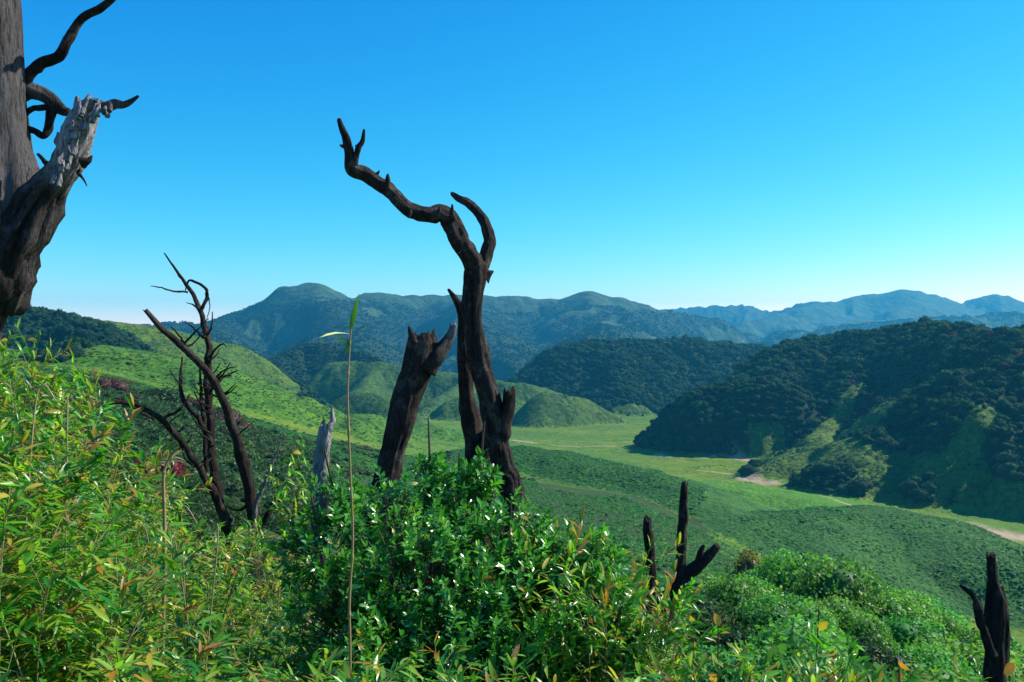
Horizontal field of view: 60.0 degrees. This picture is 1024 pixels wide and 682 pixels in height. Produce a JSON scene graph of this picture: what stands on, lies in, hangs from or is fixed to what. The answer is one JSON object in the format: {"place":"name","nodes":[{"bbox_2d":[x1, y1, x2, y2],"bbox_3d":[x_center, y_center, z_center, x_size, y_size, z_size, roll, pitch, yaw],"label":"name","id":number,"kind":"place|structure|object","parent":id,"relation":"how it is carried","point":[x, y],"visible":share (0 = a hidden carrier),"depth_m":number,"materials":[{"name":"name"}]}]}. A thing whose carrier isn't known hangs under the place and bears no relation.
{"place":"outdoors","nodes":[
{"label":"outdoors","id":0,"kind":"place"},
{"bbox_2d":[1,313,108,348],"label":"hill","id":1,"kind":"structure","parent":0,"point":[33,320],"depth_m":761.36,"materials":[{"name":"green plant"}]},
{"bbox_2d":[102,320,328,404],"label":"hill","id":2,"kind":"structure","parent":0,"point":[150,334],"depth_m":934.68,"materials":[{"name":"green plant"}]},
{"bbox_2d":[0,345,464,449],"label":"hill","id":3,"kind":"structure","parent":0,"point":[158,369],"depth_m":527.00,"materials":[{"name":"green plant"}]},
{"bbox_2d":[269,343,424,405],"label":"hill","id":4,"kind":"structure","parent":0,"point":[303,365],"depth_m":1513.72,"materials":[{"name":"green plant"}]},
{"bbox_2d":[304,361,574,424],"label":"hill","id":5,"kind":"structure","parent":0,"point":[334,372],"depth_m":1301.44,"materials":[{"name":"green plant"}]},
{"bbox_2d":[139,283,755,381],"bbox_3d":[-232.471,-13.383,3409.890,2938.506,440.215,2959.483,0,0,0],"label":"mountain","id":6,"kind":"structure","parent":0,"point":[284,330],"depth_m":3455.42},
{"bbox_2d":[0,359,1023,681],"bbox_3d":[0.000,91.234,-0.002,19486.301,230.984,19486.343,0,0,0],"label":"ground","id":7,"kind":"structure","parent":0,"point":[588,437],"depth_m":592.21,"materials":[{"name":"green plant"}]},
{"bbox_2d":[11,364,96,554],"bbox_3d":[-2.365,0.829,4.604,0.521,1.426,0.269,0,0,-3],"label":"bamboo plant","id":8,"kind":"object","parent":7,"relation":"on","point":[58,379],"visible":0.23,"depth_m":4.61,"materials":[{"name":"green plant"}]},
{"bbox_2d":[0,0,138,340],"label":"dead tree","id":9,"kind":"object","parent":7,"relation":"on","point":[33,196],"visible":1,"depth_m":4.89,"materials":[{"name":"wood"}]},
{"bbox_2d":[44,349,95,476],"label":"bamboo plant","id":10,"kind":"object","parent":7,"relation":"on","point":[66,369],"visible":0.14,"depth_m":5.03,"materials":[{"name":"green plant"}]},
{"bbox_2d":[43,368,104,544],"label":"bamboo plant","id":11,"kind":"object","parent":7,"relation":"on","point":[74,416],"visible":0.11,"depth_m":4.78,"materials":[{"name":"green plant"}]},
{"bbox_2d":[46,359,122,576],"bbox_3d":[-2.017,0.794,4.129,0.521,1.417,0.269,0,0,13],"label":"bamboo plant","id":12,"kind":"object","parent":7,"relation":"on","point":[92,390],"visible":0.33,"depth_m":4.09,"materials":[{"name":"green plant"}]},
{"bbox_2d":[76,393,141,642],"bbox_3d":[-1.686,0.847,3.695,0.475,1.276,0.328,0,0,26],"label":"bamboo plant","id":13,"kind":"object","parent":7,"relation":"on","point":[123,422],"visible":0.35,"depth_m":3.62,"materials":[{"name":"green plant"}]},
{"bbox_2d":[85,375,135,392],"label":"shrub","id":14,"kind":"object","parent":7,"relation":"on","point":[121,385],"visible":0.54,"depth_m":188.93,"materials":[{"name":"brown plant"}]},
{"bbox_2d":[107,460,162,577],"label":"bamboo plant","id":15,"kind":"object","parent":7,"relation":"on","point":[137,482],"visible":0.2,"depth_m":4.91,"materials":[{"name":"green plant"}]},
{"bbox_2d":[102,436,171,591],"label":"bamboo plant","id":16,"kind":"object","parent":7,"relation":"on","point":[153,448],"visible":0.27,"depth_m":4.55,"materials":[{"name":"green plant"}]},
{"bbox_2d":[119,450,194,608],"bbox_3d":[-1.583,1.031,3.798,0.296,1.119,0.432,0,0,40],"label":"bamboo plant","id":17,"kind":"object","parent":7,"relation":"on","point":[169,480],"visible":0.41,"depth_m":3.83,"materials":[{"name":"green plant"}]},
{"bbox_2d":[134,385,184,403],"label":"shrub","id":18,"kind":"object","parent":7,"relation":"on","point":[166,394],"visible":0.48,"depth_m":203.27,"materials":[{"name":"green plant"}]},
{"bbox_2d":[131,455,190,476],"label":"shrub","id":19,"kind":"object","parent":7,"relation":"on","point":[177,467],"visible":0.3,"depth_m":54.41,"materials":[{"name":"red plant"}]},
{"bbox_2d":[160,447,190,669],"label":"dry stalk","id":20,"kind":"object","parent":7,"relation":"on","point":[173,453],"visible":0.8,"depth_m":3.29,"materials":[{"name":"brown plant"}]},
{"bbox_2d":[139,501,214,670],"bbox_3d":[-1.522,1.248,3.960,0.354,1.033,0.392,0,0,-41],"label":"bamboo plant","id":21,"kind":"object","parent":7,"relation":"on","point":[177,517],"visible":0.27,"depth_m":3.98,"materials":[{"name":"green plant"}]},
{"bbox_2d":[148,502,207,519],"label":"shrub","id":22,"kind":"object","parent":7,"relation":"on","point":[196,513],"visible":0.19,"depth_m":28.16,"materials":[{"name":"green plant"}]},
{"bbox_2d":[80,253,280,647],"bbox_3d":[-2.970,1.230,7.978,1.617,4.151,1.249,0,0,-22],"label":"dead tree","id":23,"kind":"object","parent":7,"relation":"on","point":[211,381],"visible":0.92,"depth_m":7.90,"materials":[{"name":"brown wood"}]},
{"bbox_2d":[159,525,219,662],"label":"bamboo plant","id":24,"kind":"object","parent":7,"relation":"on","point":[189,552],"visible":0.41,"depth_m":3.68,"materials":[{"name":"green plant"}]},
{"bbox_2d":[175,479,209,496],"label":"shrub","id":25,"kind":"object","parent":7,"relation":"on","point":[192,485],"visible":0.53,"depth_m":51.35,"materials":[{"name":"green plant"}]},
{"bbox_2d":[168,514,219,541],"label":"shrub","id":26,"kind":"object","parent":7,"relation":"on","point":[209,528],"visible":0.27,"depth_m":22.95,"materials":[{"name":"green plant"}]},
{"bbox_2d":[174,498,215,516],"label":"shrub","id":27,"kind":"object","parent":7,"relation":"on","point":[207,505],"visible":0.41,"depth_m":33.62,"materials":[{"name":"green plant"}]},
{"bbox_2d":[199,507,246,534],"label":"shrub","id":28,"kind":"object","parent":7,"relation":"on","point":[236,518],"visible":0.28,"depth_m":29.95,"materials":[{"name":"green plant"}]},
{"bbox_2d":[197,517,262,633],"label":"bamboo plant","id":29,"kind":"object","parent":7,"relation":"on","point":[231,539],"visible":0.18,"depth_m":4.98,"materials":[{"name":"green plant"}]},
{"bbox_2d":[205,411,255,430],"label":"shrub","id":30,"kind":"object","parent":7,"relation":"on","point":[238,419],"visible":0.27,"depth_m":179.28,"materials":[{"name":"brown plant"}]},
{"bbox_2d":[175,513,286,666],"bbox_3d":[-1.190,1.274,3.723,0.508,1.067,0.293,0,0,-34],"label":"bamboo plant","id":31,"kind":"object","parent":7,"relation":"on","point":[203,590],"visible":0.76,"depth_m":3.71,"materials":[{"name":"green plant"}]},
{"bbox_2d":[194,547,268,635],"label":"bamboo plant","id":32,"kind":"object","parent":7,"relation":"on","point":[248,604],"visible":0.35,"depth_m":4.37,"materials":[{"name":"green plant"}]},
{"bbox_2d":[204,520,263,665],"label":"bamboo plant","id":33,"kind":"object","parent":7,"relation":"on","point":[246,558],"visible":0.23,"depth_m":4.87,"materials":[{"name":"green plant"}]},
{"bbox_2d":[214,516,275,629],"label":"bamboo plant","id":34,"kind":"object","parent":7,"relation":"on","point":[241,544],"visible":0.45,"depth_m":4.78,"materials":[{"name":"green plant"}]},
{"bbox_2d":[234,586,286,681],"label":"bamboo plant","id":35,"kind":"object","parent":7,"relation":"on","point":[239,599],"visible":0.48,"depth_m":4.19,"materials":[{"name":"green plant"}]},
{"bbox_2d":[241,550,306,680],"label":"bamboo plant","id":36,"kind":"object","parent":7,"relation":"on","point":[277,584],"visible":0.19,"depth_m":4.86,"materials":[{"name":"green plant"}]},
{"bbox_2d":[256,434,309,653],"bbox_3d":[-1.449,1.545,5.626,0.362,1.937,0.329,0,0,-5],"label":"bamboo plant","id":37,"kind":"object","parent":7,"relation":"on","point":[302,453],"visible":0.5,"depth_m":5.66,"materials":[{"name":"green plant"}]},
{"bbox_2d":[266,466,319,662],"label":"bamboo plant","id":38,"kind":"object","parent":7,"relation":"on","point":[286,498],"visible":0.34,"depth_m":5.69,"materials":[{"name":"green plant"}]},
{"bbox_2d":[308,405,335,654],"bbox_3d":[-1.995,2.150,9.198,0.289,2.975,0.283,0,0,34],"label":"tree stump","id":39,"kind":"object","parent":7,"relation":"on","point":[324,436],"visible":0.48,"depth_m":9.12,"materials":[{"name":"grey wood"}]},
{"bbox_2d":[321,294,373,681],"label":"bamboo stalk","id":40,"kind":"object","parent":7,"relation":"on","point":[353,318],"visible":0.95,"depth_m":2.70,"materials":[{"name":"green plant"}]},
{"bbox_2d":[302,647,398,681],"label":"bamboo plant","id":41,"kind":"object","parent":7,"relation":"on","point":[316,674],"visible":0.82,"depth_m":2.28,"materials":[{"name":"green plant"}]},
{"bbox_2d":[332,657,387,681],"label":"bamboo plant","id":42,"kind":"object","parent":7,"relation":"on","point":[344,678],"visible":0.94,"depth_m":2.28,"materials":[{"name":"green plant"}]},
{"bbox_2d":[368,322,456,620],"bbox_3d":[-0.999,1.736,8.571,0.932,3.848,0.448,0,0,0],"label":"tree stump","id":43,"kind":"object","parent":7,"relation":"on","point":[425,355],"visible":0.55,"depth_m":8.50,"materials":[{"name":"wood"}]},
{"bbox_2d":[337,118,528,625],"bbox_3d":[-0.812,0.913,9.480,2.065,6.357,0.738,0,0,-10],"label":"dead tree","id":44,"kind":"object","parent":7,"relation":"on","point":[496,413],"visible":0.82,"depth_m":9.38,"materials":[{"name":"wood"}]},
{"bbox_2d":[417,631,482,681],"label":"bamboo plant","id":45,"kind":"object","parent":7,"relation":"on","point":[451,657],"visible":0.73,"depth_m":2.97,"materials":[{"name":"green plant"}]},
{"bbox_2d":[266,418,656,681],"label":"leafy shrub","id":46,"kind":"object","parent":7,"relation":"on","point":[413,628],"visible":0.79,"depth_m":3.60,"materials":[{"name":"green plant"}]},
{"bbox_2d":[447,289,494,671],"bbox_3d":[-0.412,1.764,9.939,0.552,4.699,0.407,0,0,21],"label":"dead tree","id":47,"kind":"object","parent":7,"relation":"on","point":[471,422],"visible":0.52,"depth_m":9.82,"materials":[{"name":"brown wood"}]},
{"bbox_2d":[0,318,991,681],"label":"bamboo thicket","id":48,"kind":"object","parent":7,"relation":"on","point":[54,602],"visible":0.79,"depth_m":2.90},
{"bbox_2d":[0,304,1023,502],"bbox_3d":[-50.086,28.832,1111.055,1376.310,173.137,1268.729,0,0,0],"label":"forest","id":49,"kind":"object","parent":7,"relation":"on","point":[936,349],"visible":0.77,"depth_m":792.68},
{"bbox_2d":[0,319,1023,519],"bbox_3d":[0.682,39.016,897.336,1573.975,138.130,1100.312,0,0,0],"label":"hill grass","id":50,"kind":"structure","parent":7,"relation":"on","point":[256,378],"depth_m":574.45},
{"bbox_2d":[0,316,1023,590],"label":"scrub","id":51,"kind":"object","parent":7,"relation":"on","point":[258,442],"depth_m":114.15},
{"bbox_2d":[1,363,1023,631],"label":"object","id":52,"kind":"object","parent":7,"relation":"on","point":[635,509],"visible":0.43,"depth_m":289.77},
{"bbox_2d":[522,511,579,599],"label":"bamboo plant","id":53,"kind":"object","parent":7,"relation":"on","point":[564,539],"visible":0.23,"depth_m":3.73,"materials":[{"name":"green plant"}]},
{"bbox_2d":[510,504,609,667],"bbox_3d":[0.144,1.422,3.591,0.475,1.511,0.328,0,0,-27],"label":"bamboo plant","id":54,"kind":"object","parent":7,"relation":"on","point":[604,528],"visible":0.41,"depth_m":3.60,"materials":[{"name":"green plant"}]},
{"bbox_2d":[154,296,1023,380],"bbox_3d":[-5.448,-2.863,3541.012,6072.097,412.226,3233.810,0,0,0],"label":"mountain forest","id":55,"kind":"object","parent":7,"relation":"on","point":[385,345],"visible":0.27,"depth_m":3253.02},
{"bbox_2d":[567,548,636,679],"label":"bamboo plant","id":56,"kind":"object","parent":7,"relation":"on","point":[605,576],"visible":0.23,"depth_m":3.50,"materials":[{"name":"green plant"}]},
{"bbox_2d":[643,515,656,610],"bbox_3d":[2.114,4.195,13.411,0.277,3.149,0.280,0,0,0],"label":"tree stump","id":57,"kind":"object","parent":7,"relation":"on","point":[647,529],"visible":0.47,"depth_m":13.33,"materials":[{"name":"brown wood"}]},
{"bbox_2d":[649,649,696,681],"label":"bamboo plant","id":58,"kind":"object","parent":7,"relation":"on","point":[658,665],"visible":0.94,"depth_m":2.57,"materials":[{"name":"green plant"}]},
{"bbox_2d":[652,560,699,651],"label":"bamboo plant","id":59,"kind":"object","parent":7,"relation":"on","point":[691,583],"visible":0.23,"depth_m":4.05,"materials":[{"name":"green plant"}]},
{"bbox_2d":[644,480,720,660],"bbox_3d":[2.322,3.859,12.993,1.482,3.674,0.507,0,0,0],"label":"tree stump","id":60,"kind":"object","parent":7,"relation":"on","point":[696,566],"visible":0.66,"depth_m":12.94,"materials":[{"name":"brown wood"}]},
{"bbox_2d":[659,570,734,590],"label":"shrub","id":61,"kind":"object","parent":7,"relation":"on","point":[702,579],"visible":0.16,"depth_m":29.41,"materials":[{"name":"green plant"}]},
{"bbox_2d":[678,604,733,649],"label":"shrub","id":62,"kind":"object","parent":7,"relation":"on","point":[705,619],"visible":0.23,"depth_m":20.91,"materials":[{"name":"green plant"}]},
{"bbox_2d":[673,596,746,631],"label":"shrub","id":63,"kind":"object","parent":7,"relation":"on","point":[723,606],"visible":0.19,"depth_m":21.62,"materials":[{"name":"green plant"}]},
{"bbox_2d":[664,640,771,681],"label":"shrub","id":64,"kind":"object","parent":7,"relation":"on","point":[724,666],"visible":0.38,"depth_m":14.45,"materials":[{"name":"green plant"}]},
{"bbox_2d":[704,573,765,614],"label":"shrub","id":65,"kind":"object","parent":7,"relation":"on","point":[735,593],"visible":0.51,"depth_m":23.75,"materials":[{"name":"green plant"}]},
{"bbox_2d":[704,623,765,657],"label":"shrub","id":66,"kind":"object","parent":7,"relation":"on","point":[737,635],"visible":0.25,"depth_m":18.78,"materials":[{"name":"green plant"}]},
{"bbox_2d":[703,643,777,681],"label":"bamboo plant","id":67,"kind":"object","parent":7,"relation":"on","point":[769,654],"visible":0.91,"depth_m":2.74,"materials":[{"name":"green plant"}]},
{"bbox_2d":[721,546,763,577],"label":"shrub","id":68,"kind":"object","parent":7,"relation":"on","point":[745,562],"visible":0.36,"depth_m":32.75,"materials":[{"name":"green plant"}]},
{"bbox_2d":[712,574,787,598],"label":"shrub","id":69,"kind":"object","parent":7,"relation":"on","point":[765,588],"visible":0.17,"depth_m":25.07,"materials":[{"name":"green plant"}]},
{"bbox_2d":[739,600,797,630],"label":"shrub","id":70,"kind":"object","parent":7,"relation":"on","point":[761,615],"visible":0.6,"depth_m":21.00,"materials":[{"name":"green plant"}]},
{"bbox_2d":[759,658,787,681],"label":"bamboo plant","id":71,"kind":"object","parent":7,"relation":"on","point":[765,676],"visible":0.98,"depth_m":2.46,"materials":[{"name":"green plant"}]},
{"bbox_2d":[732,589,817,625],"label":"shrub","id":72,"kind":"object","parent":7,"relation":"on","point":[777,596],"visible":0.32,"depth_m":21.90,"materials":[{"name":"green plant"}]},
{"bbox_2d":[749,548,809,584],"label":"shrub","id":73,"kind":"object","parent":7,"relation":"on","point":[764,567],"visible":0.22,"depth_m":27.43,"materials":[{"name":"green plant"}]},
{"bbox_2d":[738,613,856,665],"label":"shrub","id":74,"kind":"object","parent":7,"relation":"on","point":[784,631],"visible":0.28,"depth_m":16.40,"materials":[{"name":"green plant"}]},
{"bbox_2d":[765,645,839,680],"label":"bamboo plant","id":75,"kind":"object","parent":7,"relation":"on","point":[832,652],"visible":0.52,"depth_m":2.74,"materials":[{"name":"green plant"}]},
{"bbox_2d":[726,630,882,681],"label":"shrub","id":76,"kind":"object","parent":7,"relation":"on","point":[792,648],"visible":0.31,"depth_m":11.16,"materials":[{"name":"green plant"}]},
{"bbox_2d":[776,602,840,632],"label":"shrub","id":77,"kind":"object","parent":7,"relation":"on","point":[806,612],"visible":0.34,"depth_m":19.82,"materials":[{"name":"green plant"}]},
{"bbox_2d":[773,644,843,681],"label":"bamboo plant","id":78,"kind":"object","parent":7,"relation":"on","point":[802,663],"visible":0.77,"depth_m":2.49,"materials":[{"name":"green plant"}]},
{"bbox_2d":[763,551,873,596],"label":"shrub","id":79,"kind":"object","parent":7,"relation":"on","point":[781,575],"visible":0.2,"depth_m":25.77,"materials":[{"name":"green plant"}]},
{"bbox_2d":[778,553,884,619],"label":"shrub","id":80,"kind":"object","parent":7,"relation":"on","point":[853,584],"visible":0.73,"depth_m":23.03,"materials":[{"name":"green plant"}]},
{"bbox_2d":[789,644,873,681],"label":"bamboo plant","id":81,"kind":"object","parent":7,"relation":"on","point":[817,663],"visible":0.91,"depth_m":2.40,"materials":[{"name":"green plant"}]},
{"bbox_2d":[799,619,870,681],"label":"bamboo plant","id":82,"kind":"object","parent":7,"relation":"on","point":[850,648],"visible":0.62,"depth_m":2.87,"materials":[{"name":"green plant"}]},
{"bbox_2d":[808,594,878,633],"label":"shrub","id":83,"kind":"object","parent":7,"relation":"on","point":[844,612],"visible":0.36,"depth_m":20.96,"materials":[{"name":"green plant"}]},
{"bbox_2d":[798,653,889,681],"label":"bamboo plant","id":84,"kind":"object","parent":7,"relation":"on","point":[875,676],"visible":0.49,"depth_m":2.82,"materials":[{"name":"green plant"}]},
{"bbox_2d":[842,613,896,651],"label":"shrub","id":85,"kind":"object","parent":7,"relation":"on","point":[861,626],"visible":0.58,"depth_m":19.44,"materials":[{"name":"green plant"}]},
{"bbox_2d":[844,633,918,677],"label":"shrub","id":86,"kind":"object","parent":7,"relation":"on","point":[878,654],"visible":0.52,"depth_m":17.49,"materials":[{"name":"green plant"}]},
{"bbox_2d":[856,663,930,681],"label":"bamboo plant","id":87,"kind":"object","parent":7,"relation":"on","point":[915,677],"visible":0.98,"depth_m":2.41,"materials":[{"name":"green plant"}]},
{"bbox_2d":[869,588,944,634],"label":"shrub","id":88,"kind":"object","parent":7,"relation":"on","point":[887,606],"visible":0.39,"depth_m":23.45,"materials":[{"name":"green plant"}]},
{"bbox_2d":[888,587,942,625],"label":"shrub","id":89,"kind":"object","parent":7,"relation":"on","point":[923,600],"visible":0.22,"depth_m":25.25,"materials":[{"name":"green plant"}]},
{"bbox_2d":[878,611,959,650],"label":"shrub","id":90,"kind":"object","parent":7,"relation":"on","point":[903,631],"visible":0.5,"depth_m":20.58,"materials":[{"name":"green plant"}]},
{"bbox_2d":[886,641,977,677],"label":"shrub","id":91,"kind":"object","parent":7,"relation":"on","point":[920,657],"visible":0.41,"depth_m":18.43,"materials":[{"name":"green plant"}]},
{"bbox_2d":[877,662,1007,681],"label":"shrub","id":92,"kind":"object","parent":7,"relation":"on","point":[951,676],"visible":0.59,"depth_m":15.49,"materials":[{"name":"green plant"}]},
{"bbox_2d":[919,594,971,637],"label":"shrub","id":93,"kind":"object","parent":7,"relation":"on","point":[950,611],"visible":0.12,"depth_m":27.25,"materials":[{"name":"green plant"}]},
{"bbox_2d":[908,657,982,681],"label":"shrub","id":94,"kind":"object","parent":7,"relation":"on","point":[948,670],"visible":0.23,"depth_m":17.03,"materials":[{"name":"green plant"}]},
{"bbox_2d":[930,611,962,637],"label":"shrub","id":95,"kind":"object","parent":7,"relation":"on","point":[948,622],"visible":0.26,"depth_m":25.87,"materials":[{"name":"green plant"}]},
{"bbox_2d":[893,633,1023,681],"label":"shrub","id":96,"kind":"object","parent":7,"relation":"on","point":[977,652],"visible":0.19,"depth_m":19.20,"materials":[{"name":"green plant"}]},
{"bbox_2d":[959,552,1010,681],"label":"tree stump","id":97,"kind":"object","parent":7,"relation":"on","point":[993,624],"visible":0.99,"depth_m":8.93,"materials":[{"name":"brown wood"}]},
{"bbox_2d":[964,631,1023,663],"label":"shrub","id":98,"kind":"object","parent":7,"relation":"on","point":[1013,643],"visible":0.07,"depth_m":25.82,"materials":[{"name":"green plant"}]},
{"bbox_2d":[21,0,1023,324],"label":"sky","id":99,"kind":"structure","parent":0,"point":[770,155],"materials":[{"name":"blue"}]},
{"bbox_2d":[511,392,629,427],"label":"hill","id":100,"kind":"structure","parent":0,"point":[543,411],"depth_m":1068.93,"materials":[{"name":"green plant"}]},
{"bbox_2d":[433,446,777,519],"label":"hill","id":101,"kind":"structure","parent":0,"point":[718,504],"depth_m":393.46,"materials":[{"name":"green plant"}]},
{"bbox_2d":[597,400,656,416],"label":"hill","id":102,"kind":"structure","parent":0,"point":[633,409],"depth_m":1225.94,"materials":[{"name":"green plant"}]},
{"bbox_2d":[523,342,749,413],"bbox_3d":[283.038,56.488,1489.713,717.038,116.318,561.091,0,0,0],"label":"hill","id":103,"kind":"structure","parent":0,"point":[584,367],"depth_m":1375.67,"materials":[{"name":"green plant"}]},
{"bbox_2d":[630,349,833,456],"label":"hill","id":104,"kind":"structure","parent":0,"point":[766,436],"depth_m":781.77,"materials":[{"name":"green plant"}]},
{"bbox_2d":[657,289,1023,337],"bbox_3d":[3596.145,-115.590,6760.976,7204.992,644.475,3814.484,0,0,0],"label":"mountain","id":105,"kind":"structure","parent":0,"point":[896,305],"depth_m":6762.66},
{"bbox_2d":[686,479,1001,529],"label":"hill","id":106,"kind":"structure","parent":0,"point":[778,499],"depth_m":484.94,"materials":[{"name":"green plant"}]},
{"bbox_2d":[703,506,1023,628],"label":"hill","id":107,"kind":"structure","parent":0,"point":[924,551],"depth_m":299.05,"materials":[{"name":"green plant"}]},
{"bbox_2d":[739,328,1023,520],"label":"hill","id":108,"kind":"structure","parent":0,"point":[974,477],"depth_m":583.36,"materials":[{"name":"green plant"}]},
{"bbox_2d":[745,311,1023,346],"bbox_3d":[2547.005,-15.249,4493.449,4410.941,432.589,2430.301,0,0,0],"label":"mountain","id":109,"kind":"structure","parent":0,"point":[991,323],"depth_m":4444.34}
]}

